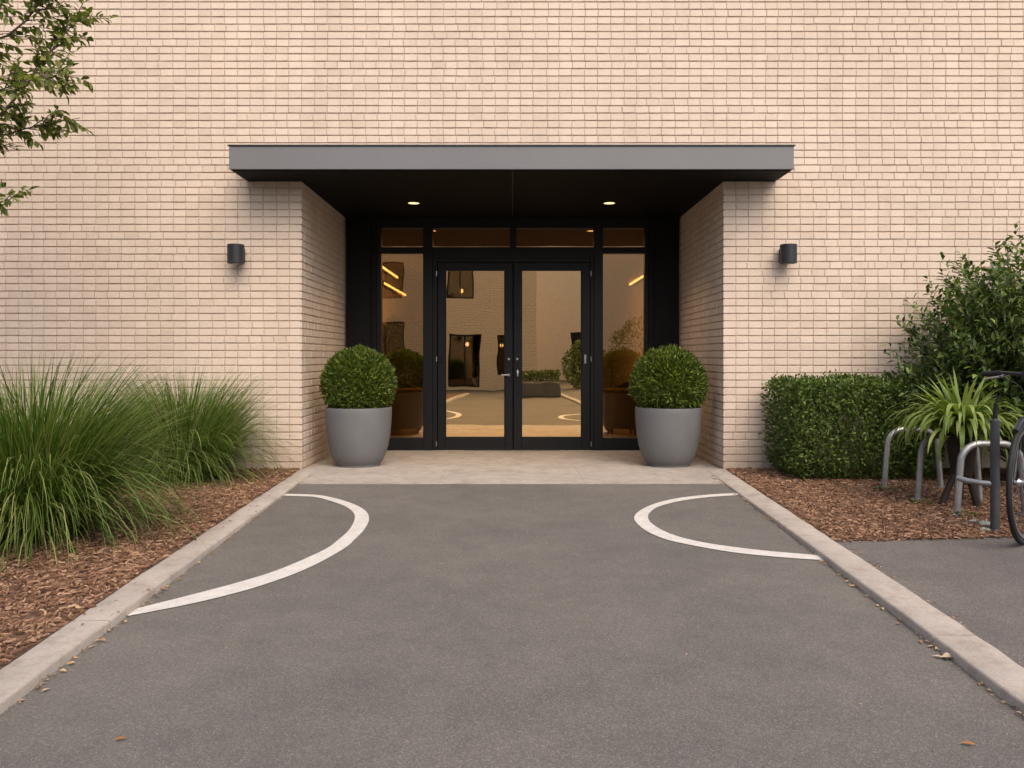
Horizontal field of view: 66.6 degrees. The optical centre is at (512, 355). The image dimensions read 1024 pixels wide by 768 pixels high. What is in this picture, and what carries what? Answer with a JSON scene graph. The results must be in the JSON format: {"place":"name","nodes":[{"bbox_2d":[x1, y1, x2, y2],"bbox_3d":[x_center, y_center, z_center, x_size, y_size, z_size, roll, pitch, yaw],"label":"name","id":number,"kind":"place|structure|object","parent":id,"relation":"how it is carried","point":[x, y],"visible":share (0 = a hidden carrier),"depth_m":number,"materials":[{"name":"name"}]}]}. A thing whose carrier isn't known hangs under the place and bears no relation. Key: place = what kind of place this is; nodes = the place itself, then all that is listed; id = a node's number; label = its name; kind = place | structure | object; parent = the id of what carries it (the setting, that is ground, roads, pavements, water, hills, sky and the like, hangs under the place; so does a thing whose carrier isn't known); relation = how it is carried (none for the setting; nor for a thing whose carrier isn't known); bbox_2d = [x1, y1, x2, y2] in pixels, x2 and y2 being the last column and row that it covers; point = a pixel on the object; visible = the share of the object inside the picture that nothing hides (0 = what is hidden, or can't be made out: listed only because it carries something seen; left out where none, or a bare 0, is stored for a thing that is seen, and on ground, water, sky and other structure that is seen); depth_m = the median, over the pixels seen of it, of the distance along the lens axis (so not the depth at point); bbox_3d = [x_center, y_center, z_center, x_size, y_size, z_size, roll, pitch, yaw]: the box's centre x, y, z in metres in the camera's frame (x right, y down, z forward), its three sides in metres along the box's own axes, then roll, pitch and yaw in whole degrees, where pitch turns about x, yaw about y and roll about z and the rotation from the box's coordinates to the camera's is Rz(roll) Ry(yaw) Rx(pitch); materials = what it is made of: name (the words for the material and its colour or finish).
{"place":"outdoors","nodes":[
{"label":"outdoors","id":0,"kind":"place"},
{"bbox_2d":[298,450,723,483],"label":"entrance slab","id":1,"kind":"structure","parent":0,"point":[513,467],"depth_m":7.28,"materials":[{"name":"concrete"}]},
{"bbox_2d":[318,344,397,467],"bbox_3d":[-1.503,0.471,7.627,0.780,1.196,0.784,0,0,0],"label":"potted boxwood","id":2,"kind":"object","parent":1,"relation":"on","point":[358,427],"visible":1,"depth_m":7.39,"materials":[{"name":"plant"}]},
{"bbox_2d":[628,343,708,467],"bbox_3d":[1.520,0.467,7.616,0.802,1.206,0.810,0,0,0],"label":"potted boxwood","id":3,"kind":"object","parent":1,"relation":"on","point":[668,425],"visible":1,"depth_m":7.39,"materials":[{"name":"plant"}]},
{"bbox_2d":[0,484,1023,767],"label":"driveway","id":4,"kind":"structure","parent":0,"point":[390,636],"depth_m":2.75,"materials":[{"name":"grey asphalt"}]},
{"bbox_2d":[0,469,315,713],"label":"kerb","id":5,"kind":"structure","parent":4,"relation":"on","point":[24,674],"depth_m":3.17,"materials":[{"name":"concrete"}]},
{"bbox_2d":[127,494,368,615],"bbox_3d":[-1.308,1.057,4.581,0.828,0.001,2.855,0,0,-3],"label":"painted line","id":6,"kind":"object","parent":4,"relation":"on","point":[356,529],"visible":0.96,"depth_m":3.83,"materials":[{"name":"white paint"}]},
{"bbox_2d":[9,475,1023,750],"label":"leaf litter","id":7,"kind":"object","parent":4,"relation":"on","point":[487,583],"visible":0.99,"depth_m":3.25,"materials":[{"name":"brown plant"}]},
{"bbox_2d":[634,493,822,559],"bbox_3d":[1.280,1.057,5.035,0.989,0.001,1.993,0,0,0],"label":"painted line","id":8,"kind":"object","parent":4,"relation":"on","point":[641,519],"visible":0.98,"depth_m":4.52,"materials":[{"name":"white paint"}]},
{"bbox_2d":[706,469,1023,714],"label":"kerb","id":9,"kind":"structure","parent":4,"relation":"on","point":[997,672],"depth_m":3.19,"materials":[{"name":"concrete"}]},
{"bbox_2d":[726,467,1023,541],"bbox_3d":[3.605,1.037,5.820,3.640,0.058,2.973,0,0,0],"label":"bark mulch","id":10,"kind":"object","parent":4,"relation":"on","point":[863,497],"visible":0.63,"depth_m":5.40,"materials":[{"name":"brown wood"}]},
{"bbox_2d":[757,369,946,479],"bbox_3d":[2.965,0.585,6.822,1.477,0.957,0.947,0,0,0],"label":"box hedge","id":11,"kind":"object","parent":10,"relation":"on","point":[802,395],"visible":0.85,"depth_m":6.52,"materials":[{"name":"green plant"}]},
{"bbox_2d":[874,485,898,490],"bbox_3d":[2.901,1.025,6.050,0.188,0.032,0.162,0,0,-24],"label":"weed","id":12,"kind":"object","parent":10,"relation":"on","point":[883,486],"visible":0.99,"depth_m":6.08,"materials":[{"name":"green plant"}]},
{"bbox_2d":[880,426,944,487],"bbox_3d":[3.168,0.807,6.180,0.550,0.498,0.100,0,0,0],"label":"bike hoop","id":13,"kind":"object","parent":10,"relation":"on","point":[939,472],"visible":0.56,"depth_m":6.16,"materials":[{"name":"silver metal"}]},
{"bbox_2d":[909,499,936,505],"bbox_3d":[2.859,1.020,5.476,0.174,0.038,0.150,0,0,0],"label":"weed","id":14,"kind":"object","parent":10,"relation":"on","point":[921,501],"visible":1,"depth_m":5.48,"materials":[{"name":"green plant"}]},
{"bbox_2d":[873,221,1023,461],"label":"evergreen shrub","id":15,"kind":"object","parent":10,"relation":"on","point":[977,339],"visible":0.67,"depth_m":6.20,"materials":[{"name":"green plant"}]},
{"bbox_2d":[877,368,1023,506],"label":"potted strap plant","id":16,"kind":"object","parent":10,"relation":"on","point":[959,423],"visible":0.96,"depth_m":5.38,"materials":[{"name":"green plant"}]},
{"bbox_2d":[913,433,987,500],"bbox_3d":[3.143,0.803,5.620,0.550,0.498,0.100,0,0,0],"label":"bike hoop","id":17,"kind":"object","parent":10,"relation":"on","point":[920,466],"visible":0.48,"depth_m":5.60,"materials":[{"name":"silver metal"}]},
{"bbox_2d":[951,510,980,516],"bbox_3d":[2.940,1.018,5.058,0.159,0.030,0.167,0,0,44],"label":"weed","id":18,"kind":"object","parent":10,"relation":"on","point":[960,513],"visible":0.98,"depth_m":5.05,"materials":[{"name":"green plant"}]},
{"bbox_2d":[956,395,1002,532],"bbox_3d":[2.783,0.635,4.653,0.244,0.814,0.079,0,0,38],"label":"steel post","id":19,"kind":"object","parent":10,"relation":"on","point":[994,482],"visible":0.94,"depth_m":4.59,"materials":[{"name":"grey metal"}]},
{"bbox_2d":[978,520,989,525],"bbox_3d":[2.865,1.020,4.744,0.061,0.043,0.063,0,0,-14],"label":"stone","id":20,"kind":"object","parent":10,"relation":"on","point":[983,522],"visible":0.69,"depth_m":4.73,"materials":[{"name":"grey stone"}]},
{"bbox_2d":[948,440,1023,517],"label":"bike hoop","id":21,"kind":"object","parent":10,"relation":"on","point":[966,450],"visible":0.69,"depth_m":5.06,"materials":[{"name":"silver metal"}]},
{"bbox_2d":[941,652,953,657],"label":"fallen leaf","id":22,"kind":"object","parent":4,"relation":"on","point":[946,654],"visible":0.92,"depth_m":2.73,"materials":[{"name":"beige plant"}]},
{"bbox_2d":[836,537,1023,667],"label":"path","id":23,"kind":"structure","parent":0,"point":[975,585],"depth_m":3.65,"materials":[{"name":"concrete"}]},
{"bbox_2d":[982,370,1023,544],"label":"bicycle","id":24,"kind":"object","parent":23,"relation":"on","point":[1013,456],"visible":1,"depth_m":4.18,"materials":[{"name":"black rubber"}]},
{"label":"ground","id":25,"kind":"structure","parent":0,"visible":0},
{"bbox_2d":[0,467,299,668],"bbox_3d":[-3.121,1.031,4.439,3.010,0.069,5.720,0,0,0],"label":"bark mulch","id":26,"kind":"object","parent":25,"relation":"on","point":[87,590],"visible":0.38,"depth_m":3.98,"materials":[{"name":"brown wood"}]},
{"bbox_2d":[0,0,117,216],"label":"young tree","id":27,"kind":"object","parent":26,"relation":"on","point":[48,85],"visible":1,"depth_m":5.17,"materials":[{"name":"green plant"}]},
{"bbox_2d":[0,341,249,576],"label":"fountain grass","id":28,"kind":"object","parent":26,"relation":"on","point":[58,479],"depth_m":4.20,"materials":[{"name":"green plant"}]},
{"bbox_2d":[81,356,307,493],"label":"fountain grass","id":29,"kind":"object","parent":26,"relation":"on","point":[214,428],"depth_m":6.38,"materials":[{"name":"green plant"}]},
{"bbox_2d":[0,0,1023,478],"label":"brick building","id":30,"kind":"structure","parent":25,"relation":"on","point":[866,156],"depth_m":7.29,"materials":[{"name":"beige brick"}]},
{"bbox_2d":[227,243,244,263],"bbox_3d":[-2.545,-0.936,7.194,0.151,0.179,0.190,0,0,0],"label":"wall lamp","id":31,"kind":"object","parent":30,"relation":"attached to","point":[235,253],"visible":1,"depth_m":7.11,"materials":[{"name":"black metal"}]},
{"bbox_2d":[383,266,397,278],"bbox_3d":[-2.040,-1.369,12.600,0.100,0.060,2.000,0,0,0],"label":"strip light","id":32,"kind":"object","parent":30,"relation":"attached to","point":[389,273],"visible":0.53,"depth_m":12.81,"materials":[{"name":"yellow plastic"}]},
{"bbox_2d":[383,281,405,296],"bbox_3d":[-2.040,-1.139,13.400,0.100,0.060,2.400,0,0,0],"label":"strip light","id":33,"kind":"object","parent":30,"relation":"attached to","point":[392,288],"visible":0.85,"depth_m":13.18,"materials":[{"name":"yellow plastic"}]},
{"bbox_2d":[383,314,415,429],"bbox_3d":[-1.806,0.232,11.889,0.680,1.763,0.684,0,0,0],"label":"indoor plant","id":34,"kind":"object","parent":30,"relation":"on","point":[390,337],"visible":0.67,"depth_m":11.80,"materials":[{"name":"green plant"}]},
{"bbox_2d":[389,380,422,436],"bbox_3d":[-1.654,0.694,10.863,0.780,0.842,0.680,0,0,42],"label":"tub armchair","id":35,"kind":"object","parent":30,"relation":"on","point":[404,409],"visible":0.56,"depth_m":10.56,"materials":[{"name":"leather"}]},
{"bbox_2d":[404,319,422,396],"bbox_3d":[-1.552,0.224,13.295,0.679,1.778,0.694,0,0,0],"label":"indoor plant","id":36,"kind":"object","parent":30,"relation":"on","point":[417,338],"visible":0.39,"depth_m":13.20,"materials":[{"name":"green plant"}]},
{"bbox_2d":[407,202,420,204],"bbox_3d":[-1.051,-1.625,8.300,0.148,0.006,0.148,0,0,0],"label":"downlight","id":37,"kind":"object","parent":30,"relation":"attached to","point":[414,203],"visible":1,"depth_m":8.31,"materials":[{"name":"yellow metal"}]},
{"bbox_2d":[436,263,513,449],"bbox_3d":[-0.437,0.003,9.188,0.933,2.209,0.116,0,0,0],"label":"door","id":38,"kind":"structure","parent":30,"relation":"in","point":[476,300],"depth_m":9.21,"materials":[{"name":"clear glass"}]},
{"bbox_2d":[514,263,591,449],"bbox_3d":[0.475,0.003,9.187,0.920,2.209,0.101,0,0,0],"label":"door","id":39,"kind":"structure","parent":30,"relation":"in","point":[552,358],"depth_m":9.21,"materials":[{"name":"clear glass"}]},
{"bbox_2d":[602,202,615,204],"bbox_3d":[1.030,-1.625,8.300,0.148,0.006,0.148,0,0,0],"label":"downlight","id":40,"kind":"object","parent":30,"relation":"attached to","point":[608,203],"visible":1,"depth_m":8.31,"materials":[{"name":"grey metal"}]},
{"bbox_2d":[603,388,630,436],"bbox_3d":[1.440,0.768,10.050,0.520,0.690,0.320,0,0,0],"label":"console table","id":41,"kind":"object","parent":30,"relation":"on","point":[607,410],"visible":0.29,"depth_m":9.92,"materials":[{"name":"brown wood"}]},
{"bbox_2d":[610,381,639,436],"bbox_3d":[1.714,0.694,10.863,0.780,0.842,0.680,0,0,-42],"label":"tub armchair","id":42,"kind":"object","parent":30,"relation":"on","point":[622,409],"visible":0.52,"depth_m":10.58,"materials":[{"name":"leather"}]},
{"bbox_2d":[629,275,642,285],"bbox_3d":[2.040,-1.219,12.350,0.100,0.060,1.900,0,0,0],"label":"strip light","id":43,"kind":"object","parent":30,"relation":"attached to","point":[637,281],"visible":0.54,"depth_m":12.62,"materials":[{"name":"yellow metal"}]},
{"bbox_2d":[779,243,796,263],"bbox_3d":[2.538,-0.936,7.194,0.151,0.179,0.190,0,0,0],"label":"wall lamp","id":44,"kind":"object","parent":30,"relation":"attached to","point":[788,253],"visible":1,"depth_m":7.11,"materials":[{"name":"black metal"}]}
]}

